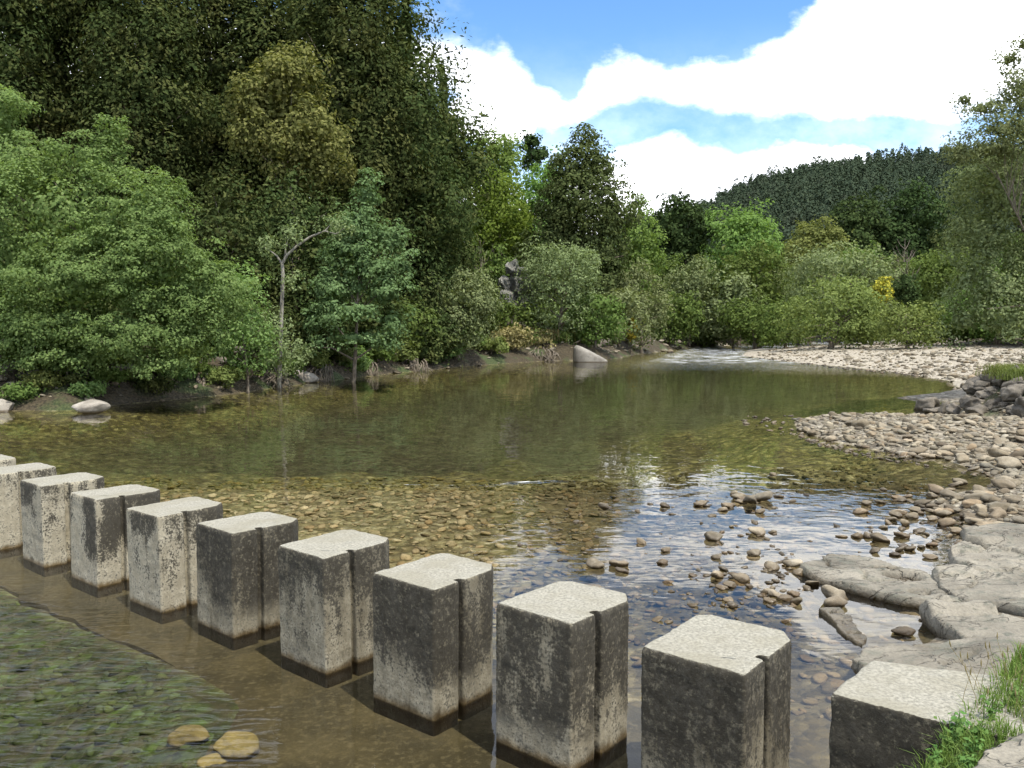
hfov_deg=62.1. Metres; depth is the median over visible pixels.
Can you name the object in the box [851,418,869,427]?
river stone
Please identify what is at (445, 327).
undergrowth bush
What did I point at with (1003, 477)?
river stone
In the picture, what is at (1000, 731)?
grass
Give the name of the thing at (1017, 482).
river stone
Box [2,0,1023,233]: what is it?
sky
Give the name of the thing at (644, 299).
willow tree
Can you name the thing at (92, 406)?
boulder
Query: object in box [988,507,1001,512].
river stone
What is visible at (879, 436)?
river stone
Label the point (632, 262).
leafy tree
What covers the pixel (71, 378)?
bank shrub
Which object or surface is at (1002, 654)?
grass stalks
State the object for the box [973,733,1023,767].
rock slab
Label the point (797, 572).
river stone
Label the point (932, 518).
river stone
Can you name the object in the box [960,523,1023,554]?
rock slab
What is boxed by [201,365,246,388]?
bank shrub
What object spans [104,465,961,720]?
riverbed pebbles
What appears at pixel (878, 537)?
river stone
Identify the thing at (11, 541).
stepping stone
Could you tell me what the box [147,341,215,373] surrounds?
undergrowth bush
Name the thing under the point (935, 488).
river stone
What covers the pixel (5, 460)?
stepping stone
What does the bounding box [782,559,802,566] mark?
river stone
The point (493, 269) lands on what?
leafy shrub
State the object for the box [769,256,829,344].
leafy tree
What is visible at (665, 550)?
river stone
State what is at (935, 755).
weed plant
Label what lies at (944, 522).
river stone
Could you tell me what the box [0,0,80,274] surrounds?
evergreen tree
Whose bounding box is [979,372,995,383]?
dark rock
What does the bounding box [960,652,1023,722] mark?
grass stalks
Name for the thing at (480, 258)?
bare tree
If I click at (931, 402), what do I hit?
dark rock
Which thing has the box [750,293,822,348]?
willow bush
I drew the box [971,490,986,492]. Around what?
river stone
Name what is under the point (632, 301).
bush
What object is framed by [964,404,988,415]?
dark rock
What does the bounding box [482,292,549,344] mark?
leafy shrub
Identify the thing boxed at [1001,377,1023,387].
dark rock
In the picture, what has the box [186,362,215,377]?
bank shrub
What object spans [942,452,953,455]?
river stone
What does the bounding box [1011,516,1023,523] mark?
river stone
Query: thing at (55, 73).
evergreen tree
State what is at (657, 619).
river stone
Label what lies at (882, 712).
concrete block
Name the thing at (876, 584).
rock slab
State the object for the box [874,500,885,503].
river stone
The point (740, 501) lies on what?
river stone
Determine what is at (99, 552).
stepping stone
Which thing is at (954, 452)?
river stone
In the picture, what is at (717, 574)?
river stone
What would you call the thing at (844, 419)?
river stone
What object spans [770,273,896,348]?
willow bush
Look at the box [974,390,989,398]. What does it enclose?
dark rock
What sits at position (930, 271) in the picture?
leafy tree
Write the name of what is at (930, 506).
river stone
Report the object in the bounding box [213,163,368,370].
evergreen tree
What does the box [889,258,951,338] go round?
leafy tree
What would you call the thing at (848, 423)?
river stone
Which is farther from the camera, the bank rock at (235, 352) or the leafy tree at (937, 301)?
the leafy tree at (937, 301)
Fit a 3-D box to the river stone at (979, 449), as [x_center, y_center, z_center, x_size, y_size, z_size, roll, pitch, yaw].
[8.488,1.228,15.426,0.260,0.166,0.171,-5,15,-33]
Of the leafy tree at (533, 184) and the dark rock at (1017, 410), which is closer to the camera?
the dark rock at (1017, 410)
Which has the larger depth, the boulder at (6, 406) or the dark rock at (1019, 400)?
the boulder at (6, 406)
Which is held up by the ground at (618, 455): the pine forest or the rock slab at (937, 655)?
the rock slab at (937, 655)
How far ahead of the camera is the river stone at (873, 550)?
9.03 m
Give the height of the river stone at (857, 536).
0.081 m
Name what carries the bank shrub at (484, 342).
on the ground at (618, 455)
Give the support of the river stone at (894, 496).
in the water
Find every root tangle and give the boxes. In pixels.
[188,373,206,385]
[255,367,291,387]
[307,364,333,381]
[363,362,377,375]
[401,357,431,370]
[528,347,561,360]
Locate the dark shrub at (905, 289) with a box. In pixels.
[891,274,921,342]
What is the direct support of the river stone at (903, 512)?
in the water
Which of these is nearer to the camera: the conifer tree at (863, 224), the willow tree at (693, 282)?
the willow tree at (693, 282)
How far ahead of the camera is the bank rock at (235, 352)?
33.94 m
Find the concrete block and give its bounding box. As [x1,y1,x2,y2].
[829,661,1023,767]
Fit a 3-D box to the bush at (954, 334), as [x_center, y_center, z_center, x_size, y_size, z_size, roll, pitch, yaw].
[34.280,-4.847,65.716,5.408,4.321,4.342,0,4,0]
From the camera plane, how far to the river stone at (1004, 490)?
11.74 m
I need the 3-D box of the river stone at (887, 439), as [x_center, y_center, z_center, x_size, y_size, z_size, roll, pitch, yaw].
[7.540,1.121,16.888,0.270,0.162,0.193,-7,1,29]
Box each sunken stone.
[167,724,210,746]
[197,752,228,767]
[212,731,258,760]
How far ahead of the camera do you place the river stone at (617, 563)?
8.51 m
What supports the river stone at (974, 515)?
on the ground at (618, 455)
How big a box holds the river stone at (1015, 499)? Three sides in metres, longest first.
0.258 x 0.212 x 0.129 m
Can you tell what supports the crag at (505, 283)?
on the crag at (511, 294)
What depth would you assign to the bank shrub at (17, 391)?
24.22 m
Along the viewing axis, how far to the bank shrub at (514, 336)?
56.02 m
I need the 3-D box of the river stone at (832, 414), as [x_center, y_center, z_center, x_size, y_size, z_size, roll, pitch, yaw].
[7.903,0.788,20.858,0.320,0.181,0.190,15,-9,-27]
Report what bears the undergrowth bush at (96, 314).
on the ground at (618, 455)
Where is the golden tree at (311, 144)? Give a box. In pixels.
[218,40,358,297]
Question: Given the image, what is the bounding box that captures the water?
[0,341,959,765]
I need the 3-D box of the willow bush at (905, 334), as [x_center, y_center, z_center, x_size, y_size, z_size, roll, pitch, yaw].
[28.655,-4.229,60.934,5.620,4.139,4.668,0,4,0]
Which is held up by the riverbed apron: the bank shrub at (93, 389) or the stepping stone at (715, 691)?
the stepping stone at (715, 691)
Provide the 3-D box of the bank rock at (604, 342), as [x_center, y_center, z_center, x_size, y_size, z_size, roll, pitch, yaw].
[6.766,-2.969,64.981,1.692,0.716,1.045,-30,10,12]
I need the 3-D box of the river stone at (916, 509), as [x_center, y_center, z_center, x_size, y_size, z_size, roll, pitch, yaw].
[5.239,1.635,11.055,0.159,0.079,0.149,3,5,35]
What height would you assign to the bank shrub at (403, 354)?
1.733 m
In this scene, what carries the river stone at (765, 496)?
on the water
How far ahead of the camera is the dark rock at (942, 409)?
23.31 m
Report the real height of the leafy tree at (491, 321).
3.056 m
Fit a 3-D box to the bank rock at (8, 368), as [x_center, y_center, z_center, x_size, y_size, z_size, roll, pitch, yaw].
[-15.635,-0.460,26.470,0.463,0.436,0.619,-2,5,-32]
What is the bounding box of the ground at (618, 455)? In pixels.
[0,317,1023,767]
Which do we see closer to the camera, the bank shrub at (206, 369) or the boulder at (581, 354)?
the bank shrub at (206, 369)
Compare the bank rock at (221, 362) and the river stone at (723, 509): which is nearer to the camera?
the river stone at (723, 509)
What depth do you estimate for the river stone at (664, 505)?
11.30 m
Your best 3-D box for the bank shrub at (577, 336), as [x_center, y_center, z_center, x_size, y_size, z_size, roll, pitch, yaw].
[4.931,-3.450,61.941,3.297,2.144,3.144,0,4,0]
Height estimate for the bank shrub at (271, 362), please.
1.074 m
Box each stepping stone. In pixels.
[0,454,15,466]
[0,463,56,558]
[20,472,104,576]
[70,484,159,597]
[126,497,222,623]
[196,512,297,650]
[278,530,389,687]
[373,553,492,736]
[496,581,628,767]
[641,615,791,767]
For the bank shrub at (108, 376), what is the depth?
26.05 m
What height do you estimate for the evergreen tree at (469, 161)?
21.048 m
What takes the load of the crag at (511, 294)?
on the ground at (618, 455)
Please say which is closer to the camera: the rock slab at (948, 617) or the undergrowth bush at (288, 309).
the rock slab at (948, 617)
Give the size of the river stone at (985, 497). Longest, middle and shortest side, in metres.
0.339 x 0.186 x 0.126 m
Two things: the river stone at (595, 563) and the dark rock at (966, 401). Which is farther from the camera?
the dark rock at (966, 401)
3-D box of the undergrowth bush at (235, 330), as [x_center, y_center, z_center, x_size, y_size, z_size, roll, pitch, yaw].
[-12.835,-2.352,34.029,4.498,2.693,3.629,0,4,0]
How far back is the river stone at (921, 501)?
11.38 m
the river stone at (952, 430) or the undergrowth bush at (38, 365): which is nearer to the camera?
the river stone at (952, 430)
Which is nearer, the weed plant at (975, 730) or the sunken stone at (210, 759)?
the weed plant at (975, 730)
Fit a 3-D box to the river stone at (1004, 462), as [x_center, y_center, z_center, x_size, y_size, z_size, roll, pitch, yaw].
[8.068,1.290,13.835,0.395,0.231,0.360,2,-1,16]
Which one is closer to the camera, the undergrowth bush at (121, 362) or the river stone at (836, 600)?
the river stone at (836, 600)
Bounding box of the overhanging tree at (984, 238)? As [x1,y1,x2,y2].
[928,111,1023,359]
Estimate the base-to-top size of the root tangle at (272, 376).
0.956 m
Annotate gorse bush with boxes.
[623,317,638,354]
[870,275,894,345]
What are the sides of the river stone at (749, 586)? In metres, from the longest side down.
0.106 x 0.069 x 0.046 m
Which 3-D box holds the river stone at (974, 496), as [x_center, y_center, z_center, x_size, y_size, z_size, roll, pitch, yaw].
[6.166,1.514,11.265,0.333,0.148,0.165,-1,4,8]
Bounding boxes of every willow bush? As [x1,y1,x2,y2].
[387,295,444,356]
[419,265,503,360]
[553,293,639,347]
[686,286,742,347]
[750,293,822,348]
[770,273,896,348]
[869,298,952,348]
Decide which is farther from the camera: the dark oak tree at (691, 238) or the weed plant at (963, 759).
the dark oak tree at (691, 238)
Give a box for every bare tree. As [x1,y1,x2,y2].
[467,242,490,279]
[891,239,914,263]
[891,252,920,317]
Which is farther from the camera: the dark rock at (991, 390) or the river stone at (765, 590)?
the dark rock at (991, 390)
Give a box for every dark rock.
[914,397,940,409]
[923,407,939,412]
[938,401,949,413]
[946,403,961,413]
[959,395,984,408]
[961,381,977,394]
[964,376,979,383]
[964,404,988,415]
[971,379,990,390]
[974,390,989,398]
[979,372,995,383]
[983,398,1002,410]
[984,386,999,395]
[991,374,1007,387]
[998,402,1008,407]
[1000,383,1023,401]
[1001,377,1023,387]
[1005,404,1013,413]
[1011,404,1023,416]
[1014,396,1023,406]
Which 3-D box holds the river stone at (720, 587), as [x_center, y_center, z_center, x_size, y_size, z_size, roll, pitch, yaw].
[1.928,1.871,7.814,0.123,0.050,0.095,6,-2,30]
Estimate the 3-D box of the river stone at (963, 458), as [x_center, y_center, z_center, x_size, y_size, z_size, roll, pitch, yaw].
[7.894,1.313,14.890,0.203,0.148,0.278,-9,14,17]
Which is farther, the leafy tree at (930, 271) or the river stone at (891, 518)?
the leafy tree at (930, 271)
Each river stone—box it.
[586,558,604,568]
[598,502,609,509]
[609,560,628,567]
[615,567,628,573]
[636,537,645,545]
[651,616,662,622]
[656,559,667,565]
[660,502,670,507]
[661,547,669,552]
[663,580,673,583]
[688,603,698,607]
[693,500,706,506]
[704,531,722,541]
[710,570,723,578]
[711,554,721,559]
[715,584,728,590]
[717,507,727,511]
[718,566,728,571]
[721,502,733,508]
[722,596,733,602]
[723,581,736,588]
[727,601,737,609]
[731,493,745,499]
[731,572,749,583]
[735,499,746,504]
[743,495,756,503]
[745,584,753,589]
[746,549,760,556]
[747,527,765,536]
[754,491,772,500]
[755,509,764,513]
[760,588,775,597]
[763,597,776,603]
[764,561,779,570]
[768,590,781,597]
[777,594,792,601]
[780,618,791,623]
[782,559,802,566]
[787,590,799,596]
[789,597,802,605]
[792,568,802,577]
[801,427,810,432]
[804,580,818,584]
[808,430,817,435]
[821,584,848,601]
[823,594,847,608]
[825,435,835,441]
[828,412,838,416]
[839,417,850,421]
[843,434,852,441]
[844,420,853,425]
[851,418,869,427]
[851,532,862,539]
[852,508,867,514]
[861,500,871,505]
[863,531,871,538]
[866,431,876,436]
[869,547,879,553]
[870,532,889,542]
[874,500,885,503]
[875,433,884,438]
[877,422,887,427]
[884,436,895,441]
[885,517,896,520]
[888,438,898,442]
[889,511,902,518]
[889,552,900,556]
[891,495,902,498]
[891,509,907,514]
[891,626,915,635]
[893,532,909,538]
[894,413,904,416]
[895,546,904,552]
[897,497,906,502]
[897,543,908,547]
[898,452,907,459]
[900,519,909,527]
[902,434,913,438]
[904,545,915,551]
[905,512,918,519]
[907,424,917,430]
[907,452,916,457]
[908,446,927,454]
[908,506,920,512]
[913,499,931,505]
[913,527,925,533]
[916,453,929,459]
[917,545,924,549]
[918,420,929,423]
[922,554,937,559]
[925,425,935,429]
[925,504,938,508]
[925,508,933,513]
[925,542,937,547]
[926,454,935,459]
[926,492,937,497]
[926,515,937,521]
[927,484,943,494]
[933,450,947,453]
[933,508,943,514]
[936,442,947,446]
[936,509,951,517]
[937,518,955,527]
[938,445,956,451]
[939,489,960,497]
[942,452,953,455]
[944,505,958,513]
[946,428,957,432]
[947,373,958,377]
[948,481,962,486]
[949,495,963,500]
[949,527,961,534]
[952,450,963,455]
[952,478,967,485]
[953,508,961,511]
[956,454,969,462]
[957,413,968,417]
[961,499,981,508]
[962,433,973,438]
[963,512,983,518]
[964,419,976,423]
[964,493,985,499]
[964,517,982,524]
[965,443,976,450]
[969,432,979,436]
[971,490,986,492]
[972,484,987,490]
[972,504,987,511]
[974,447,984,452]
[974,521,992,525]
[976,511,988,517]
[977,455,988,460]
[980,493,994,502]
[984,456,994,461]
[987,448,1008,457]
[988,496,1001,502]
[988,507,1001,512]
[988,508,1006,518]
[989,502,1010,511]
[990,479,1015,488]
[993,438,1004,444]
[994,456,1021,468]
[997,476,1012,478]
[997,488,1010,493]
[1001,495,1022,503]
[1006,436,1021,439]
[1007,506,1018,511]
[1008,451,1023,456]
[1008,479,1020,486]
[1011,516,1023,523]
[1014,436,1023,442]
[1015,429,1023,435]
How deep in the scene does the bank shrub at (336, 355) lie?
38.74 m
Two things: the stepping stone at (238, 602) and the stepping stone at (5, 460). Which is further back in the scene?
the stepping stone at (5, 460)
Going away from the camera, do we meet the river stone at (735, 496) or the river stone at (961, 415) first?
the river stone at (735, 496)
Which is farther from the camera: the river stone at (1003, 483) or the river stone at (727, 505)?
the river stone at (1003, 483)
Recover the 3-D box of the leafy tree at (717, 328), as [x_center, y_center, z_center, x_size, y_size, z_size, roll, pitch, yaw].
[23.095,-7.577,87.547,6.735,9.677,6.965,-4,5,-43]
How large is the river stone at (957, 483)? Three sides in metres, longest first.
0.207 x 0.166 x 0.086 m
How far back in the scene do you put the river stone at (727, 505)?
11.29 m
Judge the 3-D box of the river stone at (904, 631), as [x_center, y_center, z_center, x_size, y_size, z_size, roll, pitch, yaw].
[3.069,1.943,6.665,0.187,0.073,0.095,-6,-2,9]
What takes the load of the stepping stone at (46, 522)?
on the riverbed apron
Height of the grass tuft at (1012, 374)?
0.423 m
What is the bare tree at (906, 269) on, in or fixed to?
on the ground at (618, 455)
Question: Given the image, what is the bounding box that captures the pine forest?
[598,140,1023,288]
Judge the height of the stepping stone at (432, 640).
1.280 m
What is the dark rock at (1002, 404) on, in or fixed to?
on the ground at (618, 455)
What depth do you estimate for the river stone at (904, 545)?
9.26 m
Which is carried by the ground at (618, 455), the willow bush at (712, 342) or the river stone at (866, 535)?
the willow bush at (712, 342)
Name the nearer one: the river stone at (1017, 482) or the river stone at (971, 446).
the river stone at (1017, 482)
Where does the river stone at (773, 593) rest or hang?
in the water
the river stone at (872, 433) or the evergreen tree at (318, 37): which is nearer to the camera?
the river stone at (872, 433)
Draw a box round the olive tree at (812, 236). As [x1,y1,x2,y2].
[776,214,853,345]
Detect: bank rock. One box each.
[2,363,16,371]
[219,360,230,365]
[229,346,242,355]
[598,340,608,347]
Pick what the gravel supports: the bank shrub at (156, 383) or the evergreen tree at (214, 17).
the bank shrub at (156, 383)
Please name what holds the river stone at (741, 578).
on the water
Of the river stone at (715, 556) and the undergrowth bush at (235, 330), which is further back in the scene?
the undergrowth bush at (235, 330)
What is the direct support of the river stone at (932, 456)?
in the water
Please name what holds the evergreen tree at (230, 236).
on the ground at (618, 455)
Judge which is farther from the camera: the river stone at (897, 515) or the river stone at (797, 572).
the river stone at (897, 515)
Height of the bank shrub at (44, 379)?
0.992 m
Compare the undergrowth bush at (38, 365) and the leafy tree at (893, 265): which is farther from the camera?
the leafy tree at (893, 265)
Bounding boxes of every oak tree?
[510,122,646,328]
[641,188,723,292]
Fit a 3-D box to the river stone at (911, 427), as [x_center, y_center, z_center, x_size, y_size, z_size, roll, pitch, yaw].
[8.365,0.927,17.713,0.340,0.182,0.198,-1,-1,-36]
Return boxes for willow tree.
[512,235,606,344]
[611,257,673,352]
[655,253,722,346]
[780,239,916,344]
[935,33,1023,229]
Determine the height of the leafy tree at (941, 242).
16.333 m
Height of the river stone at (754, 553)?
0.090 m
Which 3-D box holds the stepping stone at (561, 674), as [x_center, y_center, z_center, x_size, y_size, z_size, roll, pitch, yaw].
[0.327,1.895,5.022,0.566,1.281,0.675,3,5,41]
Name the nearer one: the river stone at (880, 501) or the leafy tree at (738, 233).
the river stone at (880, 501)
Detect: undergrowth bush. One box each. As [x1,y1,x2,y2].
[0,324,75,370]
[5,287,108,312]
[63,338,168,369]
[76,294,171,331]
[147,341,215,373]
[151,297,245,348]
[212,282,302,351]
[287,294,358,346]
[342,277,414,358]
[401,295,468,356]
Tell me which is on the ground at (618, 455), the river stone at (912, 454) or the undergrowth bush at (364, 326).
the undergrowth bush at (364, 326)
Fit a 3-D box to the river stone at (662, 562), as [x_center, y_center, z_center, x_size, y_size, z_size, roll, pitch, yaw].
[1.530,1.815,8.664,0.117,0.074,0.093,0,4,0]
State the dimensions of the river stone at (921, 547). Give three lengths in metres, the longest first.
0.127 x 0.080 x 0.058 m
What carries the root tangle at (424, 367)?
on the ground at (618, 455)
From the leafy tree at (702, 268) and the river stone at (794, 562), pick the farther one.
the leafy tree at (702, 268)
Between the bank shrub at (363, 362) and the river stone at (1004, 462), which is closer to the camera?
the river stone at (1004, 462)
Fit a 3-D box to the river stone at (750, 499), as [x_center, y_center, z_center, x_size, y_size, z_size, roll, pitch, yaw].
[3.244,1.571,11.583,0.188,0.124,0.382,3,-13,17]
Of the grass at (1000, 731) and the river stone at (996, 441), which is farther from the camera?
the river stone at (996, 441)
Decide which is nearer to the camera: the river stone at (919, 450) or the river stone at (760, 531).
the river stone at (760, 531)
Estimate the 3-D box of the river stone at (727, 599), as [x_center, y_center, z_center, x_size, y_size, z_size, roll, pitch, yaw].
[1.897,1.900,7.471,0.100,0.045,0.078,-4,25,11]
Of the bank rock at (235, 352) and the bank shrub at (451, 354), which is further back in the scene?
the bank shrub at (451, 354)
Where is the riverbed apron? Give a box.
[0,554,814,767]
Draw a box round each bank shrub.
[0,381,46,401]
[18,368,65,391]
[50,367,90,385]
[67,380,108,398]
[86,367,131,387]
[119,366,154,382]
[129,372,177,395]
[158,358,196,382]
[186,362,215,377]
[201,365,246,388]
[219,353,266,379]
[258,350,282,370]
[282,358,306,377]
[284,346,333,370]
[317,345,353,363]
[339,345,372,371]
[360,340,397,363]
[388,338,420,362]
[411,341,444,365]
[438,335,466,361]
[462,331,487,347]
[473,335,509,353]
[490,322,533,349]
[521,327,555,348]
[544,328,577,344]
[565,323,601,346]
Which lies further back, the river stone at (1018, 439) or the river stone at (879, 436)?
the river stone at (879, 436)
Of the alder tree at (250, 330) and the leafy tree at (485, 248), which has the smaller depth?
the alder tree at (250, 330)
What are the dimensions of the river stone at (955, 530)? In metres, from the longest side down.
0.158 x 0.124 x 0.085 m
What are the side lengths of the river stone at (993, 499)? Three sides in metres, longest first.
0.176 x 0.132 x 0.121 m
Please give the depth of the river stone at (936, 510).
10.88 m
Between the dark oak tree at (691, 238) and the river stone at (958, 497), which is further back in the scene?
the dark oak tree at (691, 238)
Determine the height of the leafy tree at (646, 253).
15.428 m
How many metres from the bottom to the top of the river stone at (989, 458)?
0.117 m
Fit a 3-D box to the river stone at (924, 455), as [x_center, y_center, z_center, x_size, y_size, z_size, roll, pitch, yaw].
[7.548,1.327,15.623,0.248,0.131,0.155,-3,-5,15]
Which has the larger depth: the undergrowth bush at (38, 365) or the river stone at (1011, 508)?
the undergrowth bush at (38, 365)
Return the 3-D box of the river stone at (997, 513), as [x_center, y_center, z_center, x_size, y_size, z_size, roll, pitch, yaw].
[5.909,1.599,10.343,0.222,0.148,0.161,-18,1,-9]
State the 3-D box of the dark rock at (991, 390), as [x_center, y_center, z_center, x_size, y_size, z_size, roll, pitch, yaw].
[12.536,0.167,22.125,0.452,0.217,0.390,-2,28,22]
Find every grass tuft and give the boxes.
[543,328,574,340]
[975,361,1023,375]
[989,364,1023,380]
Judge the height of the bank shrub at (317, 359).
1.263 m
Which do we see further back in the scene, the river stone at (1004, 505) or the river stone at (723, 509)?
the river stone at (723, 509)
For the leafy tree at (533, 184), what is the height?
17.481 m
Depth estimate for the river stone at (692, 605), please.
7.32 m
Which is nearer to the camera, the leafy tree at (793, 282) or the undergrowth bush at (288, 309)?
the undergrowth bush at (288, 309)
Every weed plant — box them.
[925,744,943,767]
[934,716,965,757]
[948,711,971,739]
[954,749,977,767]
[962,735,984,760]
[968,720,988,745]
[979,695,1004,720]
[1006,685,1023,705]
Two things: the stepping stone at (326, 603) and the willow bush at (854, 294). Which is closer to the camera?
the stepping stone at (326, 603)
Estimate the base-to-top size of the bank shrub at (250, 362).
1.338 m
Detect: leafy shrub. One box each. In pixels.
[462,238,513,313]
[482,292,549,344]
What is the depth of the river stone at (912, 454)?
15.65 m
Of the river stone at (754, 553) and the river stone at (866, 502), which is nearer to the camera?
the river stone at (754, 553)
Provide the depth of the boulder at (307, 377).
35.68 m
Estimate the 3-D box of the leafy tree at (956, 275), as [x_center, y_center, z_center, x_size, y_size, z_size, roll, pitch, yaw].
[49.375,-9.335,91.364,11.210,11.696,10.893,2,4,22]
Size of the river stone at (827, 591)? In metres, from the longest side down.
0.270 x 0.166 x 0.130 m
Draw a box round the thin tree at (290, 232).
[251,211,356,387]
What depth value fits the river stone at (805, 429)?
19.15 m
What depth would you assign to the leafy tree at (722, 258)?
110.74 m
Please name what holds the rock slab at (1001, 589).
on the ground at (618, 455)
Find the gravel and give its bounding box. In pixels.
[0,337,1023,626]
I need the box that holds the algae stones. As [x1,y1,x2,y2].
[0,601,196,767]
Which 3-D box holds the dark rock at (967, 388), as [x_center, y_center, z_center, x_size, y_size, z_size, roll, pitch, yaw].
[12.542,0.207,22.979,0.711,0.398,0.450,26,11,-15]
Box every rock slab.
[799,554,947,613]
[818,607,867,652]
[851,635,1023,675]
[919,595,1023,639]
[932,564,1023,616]
[948,541,1023,570]
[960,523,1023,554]
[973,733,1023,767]
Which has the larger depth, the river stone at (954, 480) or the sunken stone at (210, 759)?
the river stone at (954, 480)
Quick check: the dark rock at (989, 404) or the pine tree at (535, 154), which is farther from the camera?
the pine tree at (535, 154)
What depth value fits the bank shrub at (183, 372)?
28.27 m
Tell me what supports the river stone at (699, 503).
in the water
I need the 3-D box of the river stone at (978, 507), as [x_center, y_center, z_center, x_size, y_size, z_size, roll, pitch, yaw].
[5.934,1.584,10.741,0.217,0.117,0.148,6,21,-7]
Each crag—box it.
[498,275,510,290]
[499,289,518,314]
[505,259,518,275]
[509,276,525,300]
[510,267,527,278]
[517,294,537,313]
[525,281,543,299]
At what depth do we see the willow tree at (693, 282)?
90.29 m
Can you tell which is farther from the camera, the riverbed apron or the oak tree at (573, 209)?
the oak tree at (573, 209)
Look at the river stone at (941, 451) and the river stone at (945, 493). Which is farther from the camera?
the river stone at (941, 451)
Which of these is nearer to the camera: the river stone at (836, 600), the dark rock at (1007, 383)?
the river stone at (836, 600)
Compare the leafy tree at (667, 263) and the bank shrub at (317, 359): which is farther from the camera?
the leafy tree at (667, 263)
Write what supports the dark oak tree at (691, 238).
on the ground at (618, 455)
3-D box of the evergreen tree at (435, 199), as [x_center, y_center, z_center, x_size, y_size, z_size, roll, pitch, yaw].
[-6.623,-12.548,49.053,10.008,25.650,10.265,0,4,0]
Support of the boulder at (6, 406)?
on the ground at (618, 455)
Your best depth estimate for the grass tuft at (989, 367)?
22.68 m
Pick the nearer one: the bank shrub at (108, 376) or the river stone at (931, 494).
the river stone at (931, 494)
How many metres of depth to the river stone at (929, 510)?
10.99 m
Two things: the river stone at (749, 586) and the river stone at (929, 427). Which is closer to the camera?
the river stone at (749, 586)
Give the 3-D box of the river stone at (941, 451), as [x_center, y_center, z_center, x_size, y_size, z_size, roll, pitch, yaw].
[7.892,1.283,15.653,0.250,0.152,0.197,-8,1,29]
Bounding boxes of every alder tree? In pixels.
[0,84,262,379]
[210,257,284,392]
[295,167,423,381]
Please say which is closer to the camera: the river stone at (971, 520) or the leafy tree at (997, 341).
the river stone at (971, 520)
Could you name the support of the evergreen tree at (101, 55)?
on the ground at (618, 455)
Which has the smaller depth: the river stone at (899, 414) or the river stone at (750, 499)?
the river stone at (750, 499)
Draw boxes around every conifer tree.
[826,184,913,339]
[863,176,955,338]
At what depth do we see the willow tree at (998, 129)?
23.97 m
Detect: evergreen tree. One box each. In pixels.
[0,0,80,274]
[0,0,136,279]
[13,0,198,209]
[43,0,228,295]
[125,0,285,303]
[169,164,307,348]
[172,0,336,305]
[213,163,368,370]
[268,0,395,224]
[276,0,451,363]
[331,0,482,366]
[353,3,495,251]
[403,199,487,332]
[411,40,508,332]
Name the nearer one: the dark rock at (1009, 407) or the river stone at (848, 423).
the river stone at (848, 423)
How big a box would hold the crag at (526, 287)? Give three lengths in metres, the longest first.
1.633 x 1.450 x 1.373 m
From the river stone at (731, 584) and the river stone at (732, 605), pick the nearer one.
the river stone at (732, 605)
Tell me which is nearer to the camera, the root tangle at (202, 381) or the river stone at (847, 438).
the river stone at (847, 438)
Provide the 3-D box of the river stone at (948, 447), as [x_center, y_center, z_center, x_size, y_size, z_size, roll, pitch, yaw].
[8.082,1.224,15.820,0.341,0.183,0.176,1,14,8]
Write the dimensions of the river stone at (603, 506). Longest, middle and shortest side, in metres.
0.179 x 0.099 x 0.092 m
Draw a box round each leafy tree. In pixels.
[458,193,503,279]
[463,127,533,264]
[465,164,535,270]
[471,307,507,333]
[488,223,536,278]
[509,292,577,329]
[512,145,575,256]
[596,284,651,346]
[598,235,661,296]
[607,192,670,320]
[644,289,706,345]
[645,252,688,324]
[681,253,721,315]
[698,197,784,347]
[702,238,811,348]
[702,264,767,352]
[709,245,734,291]
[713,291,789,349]
[734,330,783,347]
[747,233,799,295]
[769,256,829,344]
[797,240,892,342]
[831,301,898,344]
[842,257,929,341]
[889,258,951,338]
[902,241,994,340]
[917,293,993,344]
[919,244,1003,338]
[927,213,974,337]
[931,278,1017,342]
[935,258,1023,344]
[980,230,1023,277]
[995,281,1023,342]
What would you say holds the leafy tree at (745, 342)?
on the ground at (618, 455)
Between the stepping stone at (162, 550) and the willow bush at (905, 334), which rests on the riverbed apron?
the stepping stone at (162, 550)
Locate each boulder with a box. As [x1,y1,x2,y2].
[0,399,14,411]
[71,400,110,412]
[295,370,318,382]
[573,345,607,361]
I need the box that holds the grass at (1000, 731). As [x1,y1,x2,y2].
[897,639,1023,767]
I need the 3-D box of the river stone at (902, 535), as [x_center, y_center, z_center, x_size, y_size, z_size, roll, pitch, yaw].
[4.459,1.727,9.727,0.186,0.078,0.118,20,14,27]
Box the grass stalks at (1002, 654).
[949,632,1023,697]
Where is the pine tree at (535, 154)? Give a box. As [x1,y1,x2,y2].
[516,129,550,197]
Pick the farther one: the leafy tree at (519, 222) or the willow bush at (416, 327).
the leafy tree at (519, 222)
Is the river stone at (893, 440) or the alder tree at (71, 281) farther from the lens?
the alder tree at (71, 281)
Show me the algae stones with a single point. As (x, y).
(59, 751)
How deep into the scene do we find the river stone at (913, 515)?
10.64 m
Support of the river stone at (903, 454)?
on the ground at (618, 455)
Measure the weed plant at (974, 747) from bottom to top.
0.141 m
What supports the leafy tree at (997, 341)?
on the ground at (618, 455)
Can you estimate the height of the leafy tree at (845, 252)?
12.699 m
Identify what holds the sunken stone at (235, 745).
on the riverbed apron
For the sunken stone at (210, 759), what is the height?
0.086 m
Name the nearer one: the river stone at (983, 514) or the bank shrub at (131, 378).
the river stone at (983, 514)
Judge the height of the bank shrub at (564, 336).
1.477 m

